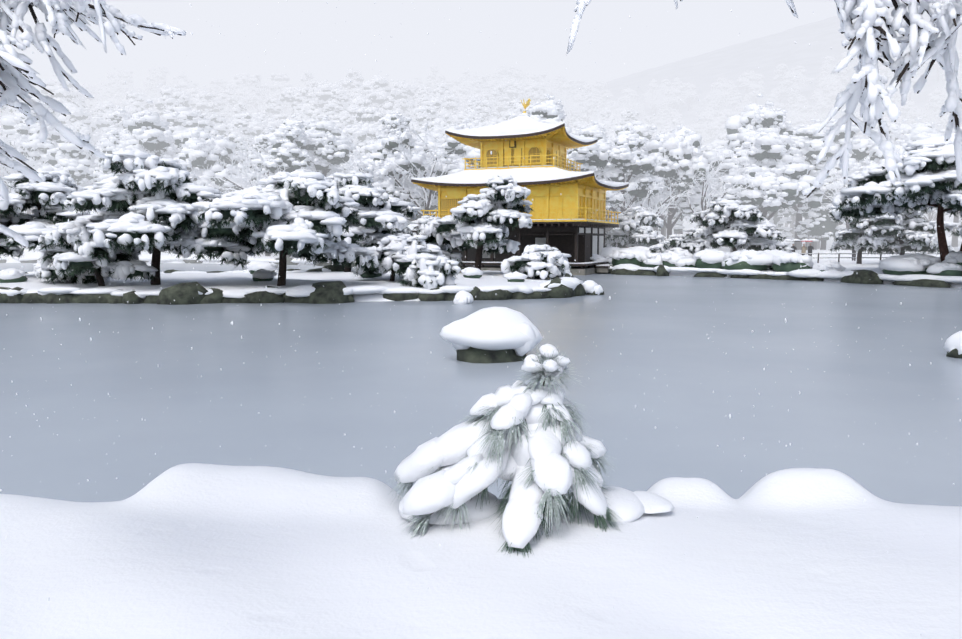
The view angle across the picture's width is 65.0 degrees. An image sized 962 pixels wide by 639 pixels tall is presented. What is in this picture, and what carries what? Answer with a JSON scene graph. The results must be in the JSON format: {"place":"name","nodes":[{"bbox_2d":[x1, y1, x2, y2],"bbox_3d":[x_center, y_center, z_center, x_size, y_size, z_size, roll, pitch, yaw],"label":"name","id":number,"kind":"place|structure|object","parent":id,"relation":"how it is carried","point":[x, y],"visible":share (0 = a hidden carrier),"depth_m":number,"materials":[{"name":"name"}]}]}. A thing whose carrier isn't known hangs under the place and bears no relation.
{"place":"outdoors","nodes":[
{"label":"outdoors","id":0,"kind":"place"},
{"bbox_2d":[0,0,856,114],"label":"sky","id":1,"kind":"structure","parent":0,"point":[532,34],"materials":[{"name":"white"}]},
{"bbox_2d":[0,0,960,638],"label":"snowflakes","id":2,"kind":"object","parent":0,"point":[492,276],"depth_m":3.32,"materials":[{"name":"white"}]},
{"bbox_2d":[0,263,961,505],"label":"pond water","id":3,"kind":"structure","parent":0,"point":[855,394],"depth_m":14.05,"materials":[{"name":"grey liquid"}]},
{"bbox_2d":[0,0,961,638],"bbox_3d":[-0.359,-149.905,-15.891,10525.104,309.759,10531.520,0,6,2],"label":"terrain","id":4,"kind":"structure","parent":0,"point":[822,554],"depth_m":3.96,"materials":[{"name":"white snow"}]},
{"bbox_2d":[0,213,25,259],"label":"garden pine","id":5,"kind":"object","parent":4,"relation":"on","point":[8,250],"visible":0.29,"depth_m":40.41,"materials":[{"name":"white plant"}]},
{"bbox_2d":[0,110,35,218],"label":"forest tree","id":6,"kind":"object","parent":4,"relation":"on","point":[9,127],"visible":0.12,"depth_m":110.69,"materials":[{"name":"white plant"}]},
{"bbox_2d":[0,129,50,213],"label":"forest tree","id":7,"kind":"object","parent":4,"relation":"on","point":[6,171],"visible":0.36,"depth_m":97.53,"materials":[{"name":"white plant"}]},
{"bbox_2d":[11,121,61,180],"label":"forest tree","id":8,"kind":"object","parent":4,"relation":"on","point":[29,134],"visible":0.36,"depth_m":100.76,"materials":[{"name":"white plant"}]},
{"bbox_2d":[0,170,109,251],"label":"garden pine","id":9,"kind":"object","parent":4,"relation":"on","point":[25,194],"visible":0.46,"depth_m":40.62,"materials":[{"name":"white plant"}]},
{"bbox_2d":[37,73,92,117],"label":"forest tree","id":10,"kind":"object","parent":4,"relation":"on","point":[51,83],"visible":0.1,"depth_m":178.83,"materials":[{"name":"white plant"}]},
{"bbox_2d":[37,139,99,188],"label":"forest tree","id":11,"kind":"object","parent":4,"relation":"on","point":[71,157],"visible":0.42,"depth_m":95.06,"materials":[{"name":"white plant"}]},
{"bbox_2d":[50,86,86,107],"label":"forest tree","id":12,"kind":"object","parent":4,"relation":"on","point":[62,95],"visible":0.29,"depth_m":158.33,"materials":[{"name":"white plant"}]},
{"bbox_2d":[32,260,109,284],"bbox_3d":[-20.264,-2.513,37.660,3.978,2.401,4.240,-3,7,-23],"label":"shrub","id":13,"kind":"object","parent":4,"relation":"on","point":[47,272],"visible":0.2,"depth_m":36.36,"materials":[{"name":"green plant"}]},
{"bbox_2d":[58,102,100,145],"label":"forest tree","id":14,"kind":"object","parent":4,"relation":"on","point":[74,117],"visible":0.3,"depth_m":137.10,"materials":[{"name":"white plant"}]},
{"bbox_2d":[31,219,158,285],"bbox_3d":[-18.249,-3.086,35.133,4.975,3.147,5.428,-6,8,-44],"label":"garden pine","id":15,"kind":"object","parent":4,"relation":"on","point":[77,246],"visible":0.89,"depth_m":33.68,"materials":[{"name":"white plant"}]},
{"bbox_2d":[89,111,113,139],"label":"forest tree","id":16,"kind":"object","parent":4,"relation":"on","point":[101,122],"visible":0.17,"depth_m":140.52,"materials":[{"name":"white plant"}]},
{"bbox_2d":[91,125,127,184],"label":"forest tree","id":17,"kind":"object","parent":4,"relation":"on","point":[111,140],"visible":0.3,"depth_m":95.37,"materials":[{"name":"white plant"}]},
{"bbox_2d":[102,106,132,136],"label":"forest tree","id":18,"kind":"object","parent":4,"relation":"on","point":[116,118],"visible":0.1,"depth_m":121.44,"materials":[{"name":"white plant"}]},
{"bbox_2d":[121,87,152,110],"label":"forest tree","id":19,"kind":"object","parent":4,"relation":"on","point":[136,99],"visible":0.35,"depth_m":180.03,"materials":[{"name":"white plant"}]},
{"bbox_2d":[56,150,250,284],"bbox_3d":[-15.063,-4.632,34.873,8.029,6.209,9.167,-3,7,-26],"label":"garden pine","id":20,"kind":"object","parent":4,"relation":"on","point":[143,196],"visible":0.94,"depth_m":33.43,"materials":[{"name":"white plant"}]},
{"bbox_2d":[98,99,211,180],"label":"forest tree","id":21,"kind":"object","parent":4,"relation":"on","point":[150,131],"visible":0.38,"depth_m":95.15,"materials":[{"name":"white plant"}]},
{"bbox_2d":[153,83,192,118],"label":"forest tree","id":22,"kind":"object","parent":4,"relation":"on","point":[173,97],"visible":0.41,"depth_m":166.25,"materials":[{"name":"white plant"}]},
{"bbox_2d":[163,155,212,213],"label":"forest tree","id":23,"kind":"object","parent":4,"relation":"on","point":[192,175],"visible":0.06,"depth_m":90.07,"materials":[{"name":"white plant"}]},
{"bbox_2d":[162,107,218,135],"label":"forest tree","id":24,"kind":"object","parent":4,"relation":"on","point":[188,116],"visible":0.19,"depth_m":123.95,"materials":[{"name":"white plant"}]},
{"bbox_2d":[169,106,218,139],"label":"forest tree","id":25,"kind":"object","parent":4,"relation":"on","point":[197,121],"visible":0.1,"depth_m":124.82,"materials":[{"name":"white plant"}]},
{"bbox_2d":[167,127,244,200],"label":"forest tree","id":26,"kind":"object","parent":4,"relation":"on","point":[206,150],"visible":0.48,"depth_m":94.44,"materials":[{"name":"white plant"}]},
{"bbox_2d":[190,89,231,120],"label":"forest tree","id":27,"kind":"object","parent":4,"relation":"on","point":[202,100],"visible":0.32,"depth_m":193.03,"materials":[{"name":"white plant"}]},
{"bbox_2d":[204,109,236,136],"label":"forest tree","id":28,"kind":"object","parent":4,"relation":"on","point":[221,126],"visible":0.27,"depth_m":149.10,"materials":[{"name":"white plant"}]},
{"bbox_2d":[229,112,257,147],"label":"forest tree","id":29,"kind":"object","parent":4,"relation":"on","point":[240,121],"visible":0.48,"depth_m":145.82,"materials":[{"name":"white plant"}]},
{"bbox_2d":[225,72,262,107],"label":"forest tree","id":30,"kind":"object","parent":4,"relation":"on","point":[237,82],"visible":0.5,"depth_m":255.86,"materials":[{"name":"white plant"}]},
{"bbox_2d":[192,122,319,255],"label":"forest tree","id":31,"kind":"object","parent":4,"relation":"on","point":[239,183],"visible":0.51,"depth_m":86.82,"materials":[{"name":"white plant"}]},
{"bbox_2d":[235,114,280,135],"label":"forest tree","id":32,"kind":"object","parent":4,"relation":"on","point":[260,125],"visible":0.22,"depth_m":155.66,"materials":[{"name":"white plant"}]},
{"bbox_2d":[246,128,277,186],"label":"forest tree","id":33,"kind":"object","parent":4,"relation":"on","point":[262,141],"visible":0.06,"depth_m":92.52,"materials":[{"name":"white plant"}]},
{"bbox_2d":[260,94,286,117],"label":"forest tree","id":34,"kind":"object","parent":4,"relation":"on","point":[275,106],"visible":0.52,"depth_m":199.71,"materials":[{"name":"white plant"}]},
{"bbox_2d":[262,73,293,108],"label":"forest tree","id":35,"kind":"object","parent":4,"relation":"on","point":[282,78],"visible":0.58,"depth_m":245.17,"materials":[{"name":"white plant"}]},
{"bbox_2d":[256,114,312,256],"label":"forest tree","id":36,"kind":"object","parent":4,"relation":"on","point":[288,143],"visible":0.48,"depth_m":85.11,"materials":[{"name":"white plant"}]},
{"bbox_2d":[191,170,378,285],"bbox_3d":[-9.484,-4.112,34.558,9.529,5.300,11.085,0,6,2],"label":"garden pine","id":37,"kind":"object","parent":4,"relation":"on","point":[266,217],"visible":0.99,"depth_m":32.77,"materials":[{"name":"white plant"}]},
{"bbox_2d":[272,87,318,120],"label":"forest tree","id":38,"kind":"object","parent":4,"relation":"on","point":[296,99],"visible":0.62,"depth_m":185.32,"materials":[{"name":"white plant"}]},
{"bbox_2d":[296,131,353,176],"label":"forest tree","id":39,"kind":"object","parent":4,"relation":"on","point":[328,155],"visible":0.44,"depth_m":88.16,"materials":[{"name":"white plant"}]},
{"bbox_2d":[308,79,351,121],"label":"forest tree","id":40,"kind":"object","parent":4,"relation":"on","point":[322,94],"visible":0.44,"depth_m":183.68,"materials":[{"name":"white plant"}]},
{"bbox_2d":[304,116,355,170],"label":"forest tree","id":41,"kind":"object","parent":4,"relation":"on","point":[327,126],"visible":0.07,"depth_m":98.87,"materials":[{"name":"white plant"}]},
{"bbox_2d":[322,88,351,120],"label":"forest tree","id":42,"kind":"object","parent":4,"relation":"on","point":[341,97],"visible":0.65,"depth_m":178.51,"materials":[{"name":"white plant"}]},
{"bbox_2d":[330,107,355,127],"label":"forest tree","id":43,"kind":"object","parent":4,"relation":"on","point":[343,119],"visible":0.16,"depth_m":172.09,"materials":[{"name":"white plant"}]},
{"bbox_2d":[340,67,365,97],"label":"forest tree","id":44,"kind":"object","parent":4,"relation":"on","point":[356,78],"visible":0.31,"depth_m":212.97,"materials":[{"name":"white plant"}]},
{"bbox_2d":[345,94,381,124],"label":"forest tree","id":45,"kind":"object","parent":4,"relation":"on","point":[358,101],"visible":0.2,"depth_m":171.34,"materials":[{"name":"white plant"}]},
{"bbox_2d":[344,107,383,154],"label":"forest tree","id":46,"kind":"object","parent":4,"relation":"on","point":[364,128],"visible":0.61,"depth_m":139.19,"materials":[{"name":"white plant"}]},
{"bbox_2d":[327,172,421,271],"bbox_3d":[-8.515,-6.135,48.094,10.510,6.338,8.609,2,6,21],"label":"garden pine","id":47,"kind":"object","parent":4,"relation":"on","point":[380,217],"visible":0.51,"depth_m":45.79,"materials":[{"name":"white plant"}]},
{"bbox_2d":[352,129,401,179],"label":"forest tree","id":48,"kind":"object","parent":4,"relation":"on","point":[365,159],"visible":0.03,"depth_m":84.06,"materials":[{"name":"white plant"}]},
{"bbox_2d":[362,70,402,114],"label":"forest tree","id":49,"kind":"object","parent":4,"relation":"on","point":[379,94],"visible":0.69,"depth_m":183.09,"materials":[{"name":"white plant"}]},
{"bbox_2d":[365,120,428,204],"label":"forest tree","id":50,"kind":"object","parent":4,"relation":"on","point":[387,148],"visible":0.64,"depth_m":76.42,"materials":[{"name":"white plant"}]},
{"bbox_2d":[352,234,444,280],"bbox_3d":[-4.082,-3.094,38.839,5.480,2.600,4.162,6,8,42],"label":"garden pine","id":51,"kind":"object","parent":4,"relation":"on","point":[396,254],"visible":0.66,"depth_m":37.69,"materials":[{"name":"white plant"}]},
{"bbox_2d":[378,112,424,155],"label":"forest tree","id":52,"kind":"object","parent":4,"relation":"on","point":[387,120],"visible":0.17,"depth_m":90.42,"materials":[{"name":"white plant"}]},
{"bbox_2d":[392,79,415,115],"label":"forest tree","id":53,"kind":"object","parent":4,"relation":"on","point":[404,90],"visible":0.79,"depth_m":196.60,"materials":[{"name":"white plant"}]},
{"bbox_2d":[343,114,471,216],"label":"forest tree","id":54,"kind":"object","parent":4,"relation":"on","point":[427,204],"visible":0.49,"depth_m":76.70,"materials":[{"name":"white plant"}]},
{"bbox_2d":[401,160,437,234],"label":"forest tree","id":55,"kind":"object","parent":4,"relation":"on","point":[432,207],"visible":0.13,"depth_m":82.66,"materials":[{"name":"white plant"}]},
{"bbox_2d":[410,106,432,137],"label":"forest tree","id":56,"kind":"object","parent":4,"relation":"on","point":[421,114],"visible":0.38,"depth_m":157.22,"materials":[{"name":"white plant"}]},
{"bbox_2d":[413,126,445,213],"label":"forest tree","id":57,"kind":"object","parent":4,"relation":"on","point":[430,140],"visible":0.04,"depth_m":92.97,"materials":[{"name":"white plant"}]},
{"bbox_2d":[399,253,460,288],"bbox_3d":[-2.585,-2.063,34.759,2.784,2.034,3.700,-5,8,-42],"label":"shrub","id":58,"kind":"object","parent":4,"relation":"on","point":[428,271],"visible":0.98,"depth_m":33.76,"materials":[{"name":"white plant"}]},
{"bbox_2d":[422,99,447,129],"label":"forest tree","id":59,"kind":"object","parent":4,"relation":"on","point":[434,105],"visible":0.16,"depth_m":164.91,"materials":[{"name":"white plant"}]},
{"bbox_2d":[411,215,462,265],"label":"garden pine","id":60,"kind":"object","parent":4,"relation":"on","point":[442,242],"visible":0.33,"depth_m":48.29,"materials":[{"name":"white plant"}]},
{"bbox_2d":[421,118,454,137],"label":"forest tree","id":61,"kind":"object","parent":4,"relation":"on","point":[441,125],"visible":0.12,"depth_m":150.18,"materials":[{"name":"white plant"}]},
{"bbox_2d":[429,81,451,110],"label":"forest tree","id":62,"kind":"object","parent":4,"relation":"on","point":[441,89],"visible":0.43,"depth_m":202.68,"materials":[{"name":"white plant"}]},
{"bbox_2d":[420,137,477,202],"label":"forest tree","id":63,"kind":"object","parent":4,"relation":"on","point":[451,143],"visible":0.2,"depth_m":80.94,"materials":[{"name":"white plant"}]},
{"bbox_2d":[438,90,466,122],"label":"forest tree","id":64,"kind":"object","parent":4,"relation":"on","point":[451,101],"visible":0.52,"depth_m":193.02,"materials":[{"name":"white plant"}]},
{"bbox_2d":[461,93,488,122],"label":"forest tree","id":65,"kind":"object","parent":4,"relation":"on","point":[474,102],"visible":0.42,"depth_m":182.50,"materials":[{"name":"white plant"}]},
{"bbox_2d":[423,174,533,269],"bbox_3d":[0.283,-5.805,46.305,6.486,6.173,7.079,5,8,40],"label":"garden pine","id":66,"kind":"object","parent":4,"relation":"on","point":[498,204],"visible":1,"depth_m":45.20,"materials":[{"name":"white plant"}]},
{"bbox_2d":[0,0,961,247],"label":"overhanging branches","id":67,"kind":"object","parent":4,"relation":"on","point":[61,16],"visible":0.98,"depth_m":2.80,"materials":[{"name":"white plant"}]},
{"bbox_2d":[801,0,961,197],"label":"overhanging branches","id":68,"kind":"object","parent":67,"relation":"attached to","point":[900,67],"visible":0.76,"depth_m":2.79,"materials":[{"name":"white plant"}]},
{"bbox_2d":[0,257,961,363],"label":"shore rocks","id":69,"kind":"object","parent":4,"relation":"on","point":[494,334],"visible":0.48,"depth_m":31.98,"materials":[{"name":"white"}]},
{"bbox_2d":[0,246,961,282],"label":"snow-covered shrubs","id":70,"kind":"object","parent":4,"relation":"on","point":[776,260],"visible":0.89,"depth_m":50.94,"materials":[{"name":"white snow"}]},
{"bbox_2d":[481,95,501,125],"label":"forest tree","id":71,"kind":"object","parent":4,"relation":"on","point":[487,107],"visible":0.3,"depth_m":184.43,"materials":[{"name":"white plant"}]},
{"bbox_2d":[492,76,526,105],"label":"forest tree","id":72,"kind":"object","parent":4,"relation":"on","point":[513,89],"visible":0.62,"depth_m":241.93,"materials":[{"name":"white plant"}]},
{"bbox_2d":[407,99,628,274],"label":"pavilion","id":73,"kind":"structure","parent":4,"relation":"on","point":[568,214],"depth_m":60.56,"materials":[{"name":"gold wood"}]},
{"bbox_2d":[385,344,673,557],"bbox_3d":[0.240,0.764,4.611,1.697,1.258,1.406,3,7,28],"label":"young pine","id":74,"kind":"object","parent":4,"relation":"on","point":[448,487],"visible":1,"depth_m":4.38,"materials":[{"name":"white plant"}]},
{"bbox_2d":[524,81,542,106],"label":"forest tree","id":75,"kind":"object","parent":4,"relation":"on","point":[535,93],"visible":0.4,"depth_m":233.19,"materials":[{"name":"white plant"}]},
{"bbox_2d":[501,244,571,279],"bbox_3d":[3.096,-3.050,41.652,3.868,2.189,3.964,-5,8,-38],"label":"shrub","id":76,"kind":"object","parent":4,"relation":"on","point":[544,262],"visible":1,"depth_m":40.80,"materials":[{"name":"white plant"}]},
{"bbox_2d":[522,94,571,132],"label":"forest tree","id":77,"kind":"object","parent":4,"relation":"on","point":[550,111],"visible":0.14,"depth_m":83.51,"materials":[{"name":"white plant"}]},
{"bbox_2d":[566,131,611,179],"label":"forest tree","id":78,"kind":"object","parent":4,"relation":"on","point":[592,157],"visible":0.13,"depth_m":80.12,"materials":[{"name":"white plant"}]},
{"bbox_2d":[572,120,611,145],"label":"forest tree","id":79,"kind":"object","parent":4,"relation":"on","point":[595,130],"visible":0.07,"depth_m":96.60,"materials":[{"name":"white plant"}]},
{"bbox_2d":[594,127,664,247],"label":"forest tree","id":80,"kind":"object","parent":4,"relation":"on","point":[628,159],"visible":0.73,"depth_m":81.18,"materials":[{"name":"white plant"}]},
{"bbox_2d":[619,108,639,125],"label":"forest tree","id":81,"kind":"object","parent":4,"relation":"on","point":[630,115],"visible":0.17,"depth_m":185.39,"materials":[{"name":"white plant"}]},
{"bbox_2d":[605,206,665,247],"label":"garden pine","id":82,"kind":"object","parent":4,"relation":"on","point":[630,231],"visible":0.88,"depth_m":67.90,"materials":[{"name":"white plant"}]},
{"bbox_2d":[614,121,656,149],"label":"forest tree","id":83,"kind":"object","parent":4,"relation":"on","point":[641,128],"visible":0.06,"depth_m":115.27,"materials":[{"name":"white plant"}]},
{"bbox_2d":[616,145,702,231],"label":"forest tree","id":84,"kind":"object","parent":4,"relation":"on","point":[657,208],"visible":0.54,"depth_m":84.10,"materials":[{"name":"white plant"}]},
{"bbox_2d":[637,126,710,238],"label":"forest tree","id":85,"kind":"object","parent":4,"relation":"on","point":[679,141],"visible":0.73,"depth_m":85.42,"materials":[{"name":"white plant"}]},
{"bbox_2d":[647,234,702,253],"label":"garden pine","id":86,"kind":"object","parent":4,"relation":"on","point":[672,243],"visible":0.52,"depth_m":62.08,"materials":[{"name":"white plant"}]},
{"bbox_2d":[646,145,761,249],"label":"forest tree","id":87,"kind":"object","parent":4,"relation":"on","point":[706,185],"visible":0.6,"depth_m":83.67,"materials":[{"name":"white plant"}]},
{"bbox_2d":[679,149,779,251],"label":"forest tree","id":88,"kind":"object","parent":4,"relation":"on","point":[729,164],"visible":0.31,"depth_m":86.61,"materials":[{"name":"white plant"}]},
{"bbox_2d":[682,198,793,252],"bbox_3d":[20.794,-7.138,61.270,9.050,5.386,8.654,0,6,2],"label":"garden pine","id":89,"kind":"object","parent":4,"relation":"on","point":[738,233],"visible":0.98,"depth_m":59.55,"materials":[{"name":"white plant"}]},
{"bbox_2d":[736,70,761,93],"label":"forest tree","id":90,"kind":"object","parent":4,"relation":"on","point":[745,79],"visible":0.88,"depth_m":390.34,"materials":[{"name":"white plant"}]},
{"bbox_2d":[725,94,787,248],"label":"forest tree","id":91,"kind":"object","parent":4,"relation":"on","point":[735,125],"visible":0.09,"depth_m":93.16,"materials":[{"name":"white plant"}]},
{"bbox_2d":[736,102,805,167],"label":"forest tree","id":92,"kind":"object","parent":4,"relation":"on","point":[766,117],"visible":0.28,"depth_m":87.30,"materials":[{"name":"white plant"}]},
{"bbox_2d":[718,128,826,250],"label":"forest tree","id":93,"kind":"object","parent":4,"relation":"on","point":[774,194],"visible":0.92,"depth_m":83.39,"materials":[{"name":"white plant"}]},
{"bbox_2d":[769,208,793,241],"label":"forest tree","id":94,"kind":"object","parent":4,"relation":"on","point":[786,233],"visible":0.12,"depth_m":109.35,"materials":[{"name":"white plant"}]},
{"bbox_2d":[787,119,838,249],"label":"forest tree","id":95,"kind":"object","parent":4,"relation":"on","point":[812,148],"visible":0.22,"depth_m":90.53,"materials":[{"name":"white plant"}]},
{"bbox_2d":[793,157,851,249],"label":"forest tree","id":96,"kind":"object","parent":4,"relation":"on","point":[821,226],"visible":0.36,"depth_m":90.33,"materials":[{"name":"white plant"}]},
{"bbox_2d":[802,160,867,249],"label":"forest tree","id":97,"kind":"object","parent":4,"relation":"on","point":[836,193],"visible":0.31,"depth_m":84.91,"materials":[{"name":"white plant"}]},
{"bbox_2d":[815,109,875,249],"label":"forest tree","id":98,"kind":"object","parent":4,"relation":"on","point":[860,149],"visible":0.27,"depth_m":89.96,"materials":[{"name":"white plant"}]},
{"bbox_2d":[763,239,938,262],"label":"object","id":99,"kind":"object","parent":4,"relation":"on","point":[810,253],"visible":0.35,"depth_m":64.65,"materials":[{"name":"black"}]},
{"bbox_2d":[830,216,904,263],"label":"garden pine","id":100,"kind":"object","parent":4,"relation":"on","point":[878,244],"visible":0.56,"depth_m":58.76,"materials":[{"name":"white plant"}]},
{"bbox_2d":[860,138,911,173],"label":"forest tree","id":101,"kind":"object","parent":4,"relation":"on","point":[876,154],"visible":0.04,"depth_m":88.26,"materials":[{"name":"white plant"}]},
{"bbox_2d":[829,137,961,261],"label":"red pine","id":102,"kind":"object","parent":4,"relation":"on","point":[869,197],"visible":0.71,"depth_m":43.81,"materials":[{"name":"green plant"}]},
{"bbox_2d":[839,208,960,254],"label":"garden pine","id":103,"kind":"object","parent":4,"relation":"on","point":[906,225],"visible":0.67,"depth_m":56.86,"materials":[{"name":"white plant"}]},
{"bbox_2d":[891,119,917,145],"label":"forest tree","id":104,"kind":"object","parent":4,"relation":"on","point":[904,128],"visible":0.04,"depth_m":110.65,"materials":[{"name":"white plant"}]},
{"bbox_2d":[865,133,961,250],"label":"red pine","id":105,"kind":"object","parent":4,"relation":"on","point":[927,181],"visible":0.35,"depth_m":41.93,"materials":[{"name":"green plant"}]},
{"bbox_2d":[892,118,945,249],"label":"forest tree","id":106,"kind":"object","parent":4,"relation":"on","point":[921,133],"visible":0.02,"depth_m":93.45,"materials":[{"name":"white plant"}]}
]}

